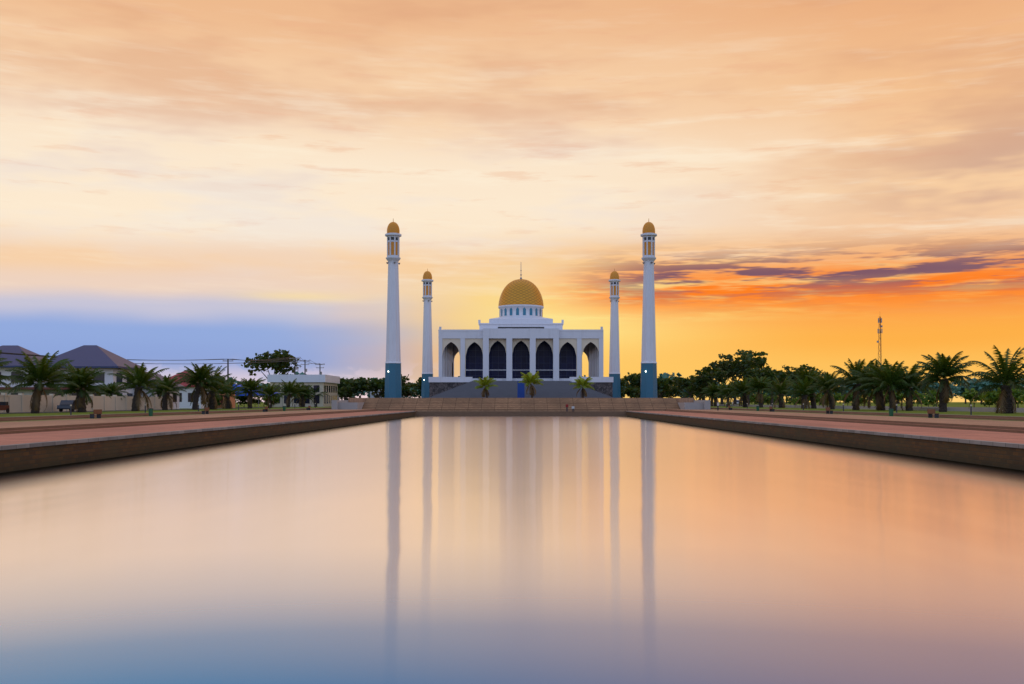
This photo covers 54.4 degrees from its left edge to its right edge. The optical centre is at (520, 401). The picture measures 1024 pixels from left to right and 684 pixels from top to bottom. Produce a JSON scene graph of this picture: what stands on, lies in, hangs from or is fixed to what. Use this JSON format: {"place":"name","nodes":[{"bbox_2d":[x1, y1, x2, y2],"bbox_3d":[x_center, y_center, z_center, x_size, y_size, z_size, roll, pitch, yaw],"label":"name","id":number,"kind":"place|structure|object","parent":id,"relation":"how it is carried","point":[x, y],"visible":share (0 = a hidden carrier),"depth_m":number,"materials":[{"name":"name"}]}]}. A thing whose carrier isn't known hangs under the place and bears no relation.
{"place":"outdoors","nodes":[
{"label":"outdoors","id":0,"kind":"place"},
{"bbox_2d":[0,416,1023,683],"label":"pool water","id":1,"kind":"structure","parent":0,"point":[520,550],"depth_m":18.73,"materials":[{"name":"liquid"}]},
{"bbox_2d":[0,402,1023,416],"bbox_3d":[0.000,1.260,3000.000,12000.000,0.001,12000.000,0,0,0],"label":"ground","id":2,"kind":"structure","parent":0,"point":[949,404],"depth_m":147.59,"materials":[{"name":"green plant"}]},
{"bbox_2d":[0,396,10,412],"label":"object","id":3,"kind":"object","parent":2,"relation":"on","point":[4,405],"visible":1,"depth_m":110.00,"materials":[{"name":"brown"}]},
{"bbox_2d":[0,350,20,389],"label":"palm","id":4,"kind":"object","parent":2,"relation":"on","point":[4,377],"visible":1,"depth_m":96.45,"materials":[{"name":"green plant"}]},
{"bbox_2d":[5,350,83,413],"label":"palm","id":5,"kind":"object","parent":2,"relation":"on","point":[41,372],"visible":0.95,"depth_m":108.98,"materials":[{"name":"green plant"}]},
{"bbox_2d":[53,364,111,411],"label":"palm","id":6,"kind":"object","parent":2,"relation":"on","point":[86,381],"visible":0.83,"depth_m":120.67,"materials":[{"name":"green plant"}]},
{"bbox_2d":[0,393,172,412],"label":"boundary wall","id":7,"kind":"structure","parent":2,"relation":"on","point":[19,402],"depth_m":132.89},
{"bbox_2d":[0,345,186,408],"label":"houses","id":8,"kind":"structure","parent":2,"relation":"on","point":[96,356],"depth_m":155.00,"materials":[{"name":"grey"}]},
{"bbox_2d":[96,382,129,399],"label":"palm","id":9,"kind":"object","parent":2,"relation":"on","point":[113,392],"visible":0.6,"depth_m":149.73,"materials":[{"name":"green plant"}]},
{"bbox_2d":[107,362,169,410],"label":"palm","id":10,"kind":"object","parent":2,"relation":"on","point":[141,377],"visible":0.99,"depth_m":135.59,"materials":[{"name":"green plant"}]},
{"bbox_2d":[146,374,188,409],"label":"palm","id":11,"kind":"object","parent":2,"relation":"on","point":[165,392],"visible":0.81,"depth_m":151.97,"materials":[{"name":"green plant"}]},
{"bbox_2d":[171,371,208,407],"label":"house","id":12,"kind":"structure","parent":2,"relation":"on","point":[185,401],"depth_m":196.00,"materials":[{"name":"white"}]},
{"bbox_2d":[176,362,226,409],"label":"palm","id":13,"kind":"object","parent":2,"relation":"on","point":[201,374],"visible":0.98,"depth_m":159.56,"materials":[{"name":"green plant"}]},
{"bbox_2d":[186,364,236,408],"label":"palm","id":14,"kind":"object","parent":2,"relation":"on","point":[211,402],"visible":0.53,"depth_m":167.76,"materials":[{"name":"green plant"}]},
{"bbox_2d":[217,391,234,407],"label":"orange shop","id":15,"kind":"structure","parent":2,"relation":"on","point":[232,400],"depth_m":212.84,"materials":[{"name":"brown"}]},
{"bbox_2d":[223,359,232,379],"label":"utility pole","id":16,"kind":"object","parent":2,"relation":"on","point":[227,360],"visible":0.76,"depth_m":207.17,"materials":[{"name":"concrete"}]},
{"bbox_2d":[212,377,247,408],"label":"palm","id":17,"kind":"object","parent":2,"relation":"on","point":[226,403],"visible":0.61,"depth_m":183.01,"materials":[{"name":"green plant"}]},
{"bbox_2d":[236,396,253,404],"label":"shrub","id":18,"kind":"object","parent":2,"relation":"on","point":[242,400],"visible":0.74,"depth_m":234.99,"materials":[{"name":"green plant"}]},
{"bbox_2d":[235,377,268,408],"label":"palm","id":19,"kind":"object","parent":2,"relation":"on","point":[251,384],"visible":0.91,"depth_m":190.86,"materials":[{"name":"green plant"}]},
{"bbox_2d":[233,384,282,406],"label":"canopy","id":20,"kind":"object","parent":2,"relation":"on","point":[256,393],"visible":0.21,"depth_m":222.75,"materials":[{"name":"blue"}]},
{"bbox_2d":[253,382,285,407],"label":"palm","id":21,"kind":"object","parent":2,"relation":"on","point":[271,390],"visible":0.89,"depth_m":207.64,"materials":[{"name":"green plant"}]},
{"bbox_2d":[241,349,301,377],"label":"tree","id":22,"kind":"object","parent":2,"relation":"on","point":[278,367],"visible":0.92,"depth_m":326.98,"materials":[{"name":"green plant"}]},
{"bbox_2d":[264,396,278,404],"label":"shrub","id":23,"kind":"object","parent":2,"relation":"on","point":[275,402],"visible":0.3,"depth_m":247.20,"materials":[{"name":"green plant"}]},
{"bbox_2d":[276,378,306,407],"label":"palm","id":24,"kind":"object","parent":2,"relation":"on","point":[292,387],"visible":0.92,"depth_m":228.00,"materials":[{"name":"green plant"}]},
{"bbox_2d":[289,357,300,374],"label":"utility pole","id":25,"kind":"object","parent":2,"relation":"on","point":[295,366],"visible":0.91,"depth_m":273.04,"materials":[{"name":"concrete"}]},
{"bbox_2d":[0,352,323,363],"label":"power lines","id":26,"kind":"object","parent":25,"relation":"attached to","point":[276,360],"visible":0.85,"depth_m":223.27,"materials":[{"name":"black metal"}]},
{"bbox_2d":[290,382,314,406],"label":"palm","id":27,"kind":"object","parent":2,"relation":"on","point":[309,392],"visible":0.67,"depth_m":244.18,"materials":[{"name":"green plant"}]},
{"bbox_2d":[267,375,339,406],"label":"flat roof building","id":28,"kind":"structure","parent":2,"relation":"on","point":[330,382],"depth_m":262.00,"materials":[{"name":"white paint"}]},
{"bbox_2d":[307,385,328,406],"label":"palm","id":29,"kind":"object","parent":2,"relation":"on","point":[319,394],"visible":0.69,"depth_m":261.61,"materials":[{"name":"green plant"}]},
{"bbox_2d":[337,386,348,399],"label":"tree","id":30,"kind":"object","parent":2,"relation":"on","point":[343,393],"visible":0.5,"depth_m":294.49,"materials":[{"name":"green plant"}]},
{"bbox_2d":[337,377,354,399],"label":"tree","id":31,"kind":"object","parent":2,"relation":"on","point":[344,382],"visible":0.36,"depth_m":299.44,"materials":[{"name":"green plant"}]},
{"bbox_2d":[345,377,369,397],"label":"tree","id":32,"kind":"object","parent":2,"relation":"on","point":[354,386],"visible":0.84,"depth_m":288.11,"materials":[{"name":"green plant"}]},
{"bbox_2d":[364,378,384,397],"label":"tree","id":33,"kind":"object","parent":2,"relation":"on","point":[375,384],"visible":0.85,"depth_m":274.19,"materials":[{"name":"green plant"}]},
{"bbox_2d":[401,374,410,388],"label":"tree","id":34,"kind":"object","parent":2,"relation":"on","point":[404,379],"visible":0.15,"depth_m":349.99,"materials":[{"name":"green plant"}]},
{"bbox_2d":[402,385,416,397],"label":"tree","id":35,"kind":"object","parent":2,"relation":"on","point":[406,391],"visible":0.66,"depth_m":261.23,"materials":[{"name":"green plant"}]},
{"bbox_2d":[408,383,420,397],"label":"tree","id":36,"kind":"object","parent":2,"relation":"on","point":[415,395],"visible":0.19,"depth_m":662.77,"materials":[{"name":"green plant"}]},
{"bbox_2d":[408,377,421,390],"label":"tree","id":37,"kind":"object","parent":2,"relation":"on","point":[417,385],"visible":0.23,"depth_m":338.62,"materials":[{"name":"green plant"}]},
{"bbox_2d":[0,408,1023,472],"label":"pool terraces","id":38,"kind":"object","parent":2,"relation":"on","point":[29,442],"visible":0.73,"depth_m":71.93,"materials":[{"name":"brick"}]},
{"bbox_2d":[90,409,101,417],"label":"bench","id":39,"kind":"object","parent":38,"relation":"on","point":[98,412],"visible":0.91,"depth_m":94.88,"materials":[{"name":"brown wood"}]},
{"bbox_2d":[927,409,939,417],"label":"bench","id":40,"kind":"object","parent":38,"relation":"on","point":[930,412],"visible":1,"depth_m":97.88,"materials":[{"name":"brown wood"}]},
{"bbox_2d":[0,404,1023,413],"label":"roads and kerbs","id":41,"kind":"structure","parent":2,"relation":"on","point":[989,409],"depth_m":149.52,"materials":[{"name":"concrete"}]},
{"bbox_2d":[57,400,74,411],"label":"dark car","id":42,"kind":"object","parent":41,"relation":"on","point":[64,404],"visible":0.48,"depth_m":125.39,"materials":[{"name":"grey"}]},
{"bbox_2d":[332,398,709,416],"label":"terrace wall","id":43,"kind":"structure","parent":2,"relation":"on","point":[513,407],"depth_m":214.00,"materials":[{"name":"stone"}]},
{"bbox_2d":[385,220,401,397],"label":"minaret","id":44,"kind":"object","parent":43,"relation":"on","point":[393,385],"visible":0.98,"depth_m":238.75,"materials":[{"name":"white paint"}]},
{"bbox_2d":[421,268,433,397],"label":"minaret","id":45,"kind":"object","parent":43,"relation":"on","point":[427,356],"visible":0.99,"depth_m":328.76,"materials":[{"name":"white paint"}]},
{"bbox_2d":[473,376,498,397],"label":"palm tree","id":46,"kind":"object","parent":43,"relation":"on","point":[485,381],"visible":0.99,"depth_m":228.42,"materials":[{"name":"green plant"}]},
{"bbox_2d":[451,304,590,377],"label":"mosque hall","id":47,"kind":"structure","parent":43,"relation":"on","point":[520,316],"depth_m":271.20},
{"bbox_2d":[438,330,453,376],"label":"mosque arcade","id":48,"kind":"object","parent":47,"relation":"on","point":[448,361],"visible":0.37,"depth_m":289.05,"materials":[{"name":"white paint"}]},
{"bbox_2d":[439,327,602,380],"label":"mosque facade","id":49,"kind":"structure","parent":47,"relation":"on","point":[509,339],"depth_m":264.75,"materials":[{"name":"white paint"}]},
{"bbox_2d":[498,270,543,305],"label":"dome","id":50,"kind":"structure","parent":47,"relation":"on","point":[520,291],"depth_m":281.96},
{"bbox_2d":[454,344,589,376],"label":"archway","id":51,"kind":"object","parent":47,"relation":"on","point":[585,350],"visible":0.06,"depth_m":307.70,"materials":[{"name":"white paint"}]},
{"bbox_2d":[589,327,602,376],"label":"mosque arcade","id":52,"kind":"object","parent":47,"relation":"on","point":[596,361],"visible":0.52,"depth_m":276.91,"materials":[{"name":"white paint"}]},
{"bbox_2d":[429,377,612,397],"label":"mosque podium","id":53,"kind":"object","parent":43,"relation":"on","point":[451,387],"visible":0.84,"depth_m":244.00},
{"bbox_2d":[518,371,543,397],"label":"palm tree","id":54,"kind":"object","parent":43,"relation":"on","point":[530,379],"visible":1,"depth_m":228.89,"materials":[{"name":"green plant"}]},
{"bbox_2d":[570,377,594,397],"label":"palm tree","id":55,"kind":"object","parent":43,"relation":"on","point":[582,382],"visible":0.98,"depth_m":228.30,"materials":[{"name":"green plant"}]},
{"bbox_2d":[608,268,620,397],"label":"minaret","id":56,"kind":"object","parent":43,"relation":"on","point":[614,356],"visible":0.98,"depth_m":328.76,"materials":[{"name":"white paint"}]},
{"bbox_2d":[640,220,656,397],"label":"minaret","id":57,"kind":"object","parent":43,"relation":"on","point":[648,385],"visible":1,"depth_m":238.75,"materials":[{"name":"white paint"}]},
{"bbox_2d":[620,378,627,396],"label":"tree","id":58,"kind":"object","parent":2,"relation":"on","point":[622,381],"visible":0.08,"depth_m":342.73,"materials":[{"name":"green plant"}]},
{"bbox_2d":[621,387,639,397],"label":"tree","id":59,"kind":"object","parent":2,"relation":"on","point":[633,392],"visible":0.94,"depth_m":256.93,"materials":[{"name":"green plant"}]},
{"bbox_2d":[624,372,640,390],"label":"tree","id":60,"kind":"object","parent":2,"relation":"on","point":[634,379],"visible":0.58,"depth_m":348.31,"materials":[{"name":"green plant"}]},
{"bbox_2d":[657,377,674,397],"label":"tree","id":61,"kind":"object","parent":2,"relation":"on","point":[664,384],"visible":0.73,"depth_m":269.01,"materials":[{"name":"green plant"}]},
{"bbox_2d":[662,385,682,397],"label":"tree","id":62,"kind":"object","parent":2,"relation":"on","point":[674,390],"visible":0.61,"depth_m":309.25,"materials":[{"name":"green plant"}]},
{"bbox_2d":[658,372,687,397],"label":"tree","id":63,"kind":"object","parent":2,"relation":"on","point":[666,375],"visible":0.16,"depth_m":661.82,"materials":[{"name":"green plant"}]},
{"bbox_2d":[671,375,693,397],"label":"tree","id":64,"kind":"object","parent":2,"relation":"on","point":[673,378],"visible":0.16,"depth_m":348.95,"materials":[{"name":"green plant"}]},
{"bbox_2d":[675,376,705,397],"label":"tree","id":65,"kind":"object","parent":2,"relation":"on","point":[686,383],"visible":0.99,"depth_m":298.30,"materials":[{"name":"green plant"}]},
{"bbox_2d":[680,384,701,399],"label":"palm","id":66,"kind":"object","parent":2,"relation":"on","point":[687,394],"visible":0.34,"depth_m":325.34,"materials":[{"name":"green plant"}]},
{"bbox_2d":[683,374,716,399],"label":"tree","id":67,"kind":"object","parent":2,"relation":"on","point":[692,377],"visible":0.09,"depth_m":329.22,"materials":[{"name":"green plant"}]},
{"bbox_2d":[691,384,709,399],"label":"palm","id":68,"kind":"object","parent":2,"relation":"on","point":[699,389],"visible":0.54,"depth_m":301.62,"materials":[{"name":"green plant"}]},
{"bbox_2d":[695,368,728,405],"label":"tree","id":69,"kind":"object","parent":2,"relation":"on","point":[707,376],"visible":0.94,"depth_m":297.33,"materials":[{"name":"green plant"}]},
{"bbox_2d":[699,382,724,405],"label":"palm","id":70,"kind":"object","parent":2,"relation":"on","point":[712,388],"visible":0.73,"depth_m":284.75,"materials":[{"name":"green plant"}]},
{"bbox_2d":[701,361,742,403],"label":"tree","id":71,"kind":"object","parent":2,"relation":"on","point":[708,368],"visible":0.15,"depth_m":343.99,"materials":[{"name":"green plant"}]},
{"bbox_2d":[713,382,739,406],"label":"palm","id":72,"kind":"object","parent":2,"relation":"on","point":[726,393],"visible":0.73,"depth_m":258.06,"materials":[{"name":"green plant"}]},
{"bbox_2d":[710,354,759,404],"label":"tree","id":73,"kind":"object","parent":2,"relation":"on","point":[734,366],"visible":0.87,"depth_m":318.84,"materials":[{"name":"green plant"}]},
{"bbox_2d":[723,377,758,406],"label":"palm","id":74,"kind":"object","parent":2,"relation":"on","point":[741,387],"visible":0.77,"depth_m":232.66,"materials":[{"name":"green plant"}]},
{"bbox_2d":[726,349,771,404],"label":"tree","id":75,"kind":"object","parent":2,"relation":"on","point":[761,360],"visible":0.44,"depth_m":356.82,"materials":[{"name":"green plant"}]},
{"bbox_2d":[750,394,757,404],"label":"tree","id":76,"kind":"object","parent":2,"relation":"on","point":[752,400],"visible":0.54,"depth_m":381.21,"materials":[{"name":"green plant"}]},
{"bbox_2d":[743,375,773,407],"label":"palm","id":77,"kind":"object","parent":2,"relation":"on","point":[758,384],"visible":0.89,"depth_m":222.63,"materials":[{"name":"green plant"}]},
{"bbox_2d":[739,366,782,404],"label":"tree","id":78,"kind":"object","parent":2,"relation":"on","point":[762,372],"visible":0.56,"depth_m":308.31,"materials":[{"name":"green plant"}]},
{"bbox_2d":[754,368,793,404],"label":"tree","id":79,"kind":"object","parent":2,"relation":"on","point":[784,374],"visible":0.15,"depth_m":338.09,"materials":[{"name":"green plant"}]},
{"bbox_2d":[762,375,793,407],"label":"palm","id":80,"kind":"object","parent":2,"relation":"on","point":[779,392],"visible":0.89,"depth_m":210.86,"materials":[{"name":"green plant"}]},
{"bbox_2d":[781,365,811,398],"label":"tree","id":81,"kind":"object","parent":2,"relation":"on","point":[787,369],"visible":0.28,"depth_m":378.85,"materials":[{"name":"green plant"}]},
{"bbox_2d":[783,376,825,408],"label":"palm","id":82,"kind":"object","parent":2,"relation":"on","point":[803,383],"visible":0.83,"depth_m":186.26,"materials":[{"name":"green plant"}]},
{"bbox_2d":[785,367,823,408],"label":"palm","id":83,"kind":"object","parent":2,"relation":"on","point":[802,373],"visible":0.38,"depth_m":189.58,"materials":[{"name":"green plant"}]},
{"bbox_2d":[799,364,824,401],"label":"tree","id":84,"kind":"object","parent":2,"relation":"on","point":[807,367],"visible":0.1,"depth_m":417.20,"materials":[{"name":"green plant"}]},
{"bbox_2d":[804,371,849,408],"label":"palm","id":85,"kind":"object","parent":2,"relation":"on","point":[822,385],"visible":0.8,"depth_m":169.38,"materials":[{"name":"green plant"}]},
{"bbox_2d":[833,393,841,402],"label":"tree","id":86,"kind":"object","parent":2,"relation":"on","point":[837,396],"visible":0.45,"depth_m":275.53,"materials":[{"name":"green plant"}]},
{"bbox_2d":[838,394,852,405],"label":"tree","id":87,"kind":"object","parent":2,"relation":"on","point":[847,399],"visible":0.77,"depth_m":258.25,"materials":[{"name":"green plant"}]},
{"bbox_2d":[825,358,880,409],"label":"palm","id":88,"kind":"object","parent":2,"relation":"on","point":[853,386],"visible":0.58,"depth_m":154.76,"materials":[{"name":"green plant"}]},
{"bbox_2d":[847,360,899,409],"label":"palm","id":89,"kind":"object","parent":2,"relation":"on","point":[879,399],"visible":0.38,"depth_m":148.49,"materials":[{"name":"green plant"}]},
{"bbox_2d":[877,317,882,365],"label":"telecom tower","id":90,"kind":"structure","parent":2,"relation":"on","point":[880,331],"depth_m":519.79,"materials":[{"name":"red"}]},
{"bbox_2d":[856,359,918,410],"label":"palm","id":91,"kind":"object","parent":2,"relation":"on","point":[890,377],"visible":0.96,"depth_m":140.87,"materials":[{"name":"green plant"}]},
{"bbox_2d":[883,391,905,401],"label":"tree","id":92,"kind":"object","parent":2,"relation":"on","point":[899,397],"visible":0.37,"depth_m":234.26,"materials":[{"name":"green plant"}]},
{"bbox_2d":[882,364,938,410],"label":"palm","id":93,"kind":"object","parent":2,"relation":"on","point":[909,401],"visible":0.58,"depth_m":141.60,"materials":[{"name":"green plant"}]},
{"bbox_2d":[913,390,924,406],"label":"tree","id":94,"kind":"object","parent":2,"relation":"on","point":[919,395],"visible":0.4,"depth_m":233.22,"materials":[{"name":"green plant"}]},
{"bbox_2d":[913,384,938,394],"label":"tree","id":95,"kind":"object","parent":2,"relation":"on","point":[933,386],"visible":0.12,"depth_m":661.62,"materials":[{"name":"green plant"}]},
{"bbox_2d":[919,393,938,406],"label":"tree","id":96,"kind":"object","parent":2,"relation":"on","point":[931,401],"visible":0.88,"depth_m":197.66,"materials":[{"name":"green plant"}]},
{"bbox_2d":[922,390,950,406],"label":"tree","id":97,"kind":"object","parent":2,"relation":"on","point":[933,393],"visible":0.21,"depth_m":225.16,"materials":[{"name":"green plant"}]},
{"bbox_2d":[907,351,974,411],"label":"palm","id":98,"kind":"object","parent":2,"relation":"on","point":[942,367],"visible":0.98,"depth_m":125.21,"materials":[{"name":"green plant"}]},
{"bbox_2d":[948,384,960,398],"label":"tree","id":99,"kind":"object","parent":2,"relation":"on","point":[955,390],"visible":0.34,"depth_m":661.00,"materials":[{"name":"green plant"}]},
{"bbox_2d":[950,378,978,403],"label":"tree","id":100,"kind":"object","parent":2,"relation":"on","point":[962,390],"visible":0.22,"depth_m":703.22,"materials":[{"name":"green plant"}]},
{"bbox_2d":[961,388,982,406],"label":"tree","id":101,"kind":"object","parent":2,"relation":"on","point":[967,395],"visible":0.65,"depth_m":205.00,"materials":[{"name":"green plant"}]},
{"bbox_2d":[965,378,992,403],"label":"tree","id":102,"kind":"object","parent":2,"relation":"on","point":[980,385],"visible":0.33,"depth_m":681.56,"materials":[{"name":"green plant"}]},
{"bbox_2d":[979,395,996,406],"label":"tree","id":103,"kind":"object","parent":2,"relation":"on","point":[984,403],"visible":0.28,"depth_m":193.17,"materials":[{"name":"green plant"}]},
{"bbox_2d":[979,388,1000,405],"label":"tree","id":104,"kind":"object","parent":2,"relation":"on","point":[992,396],"visible":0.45,"depth_m":174.56,"materials":[{"name":"green plant"}]},
{"bbox_2d":[965,345,1023,413],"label":"palm","id":105,"kind":"object","parent":2,"relation":"on","point":[1006,375],"visible":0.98,"depth_m":109.27,"materials":[{"name":"green plant"}]},
{"bbox_2d":[984,378,1022,391],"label":"tree","id":106,"kind":"object","parent":2,"relation":"on","point":[987,383],"visible":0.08,"depth_m":652.65,"materials":[{"name":"green plant"}]},
{"bbox_2d":[995,384,1023,404],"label":"tree","id":107,"kind":"object","parent":2,"relation":"on","point":[1016,393],"visible":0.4,"depth_m":166.43,"materials":[{"name":"green plant"}]},
{"bbox_2d":[0,0,1023,401],"label":"sky","id":108,"kind":"structure","parent":0,"point":[185,182],"materials":[{"name":"orange"}]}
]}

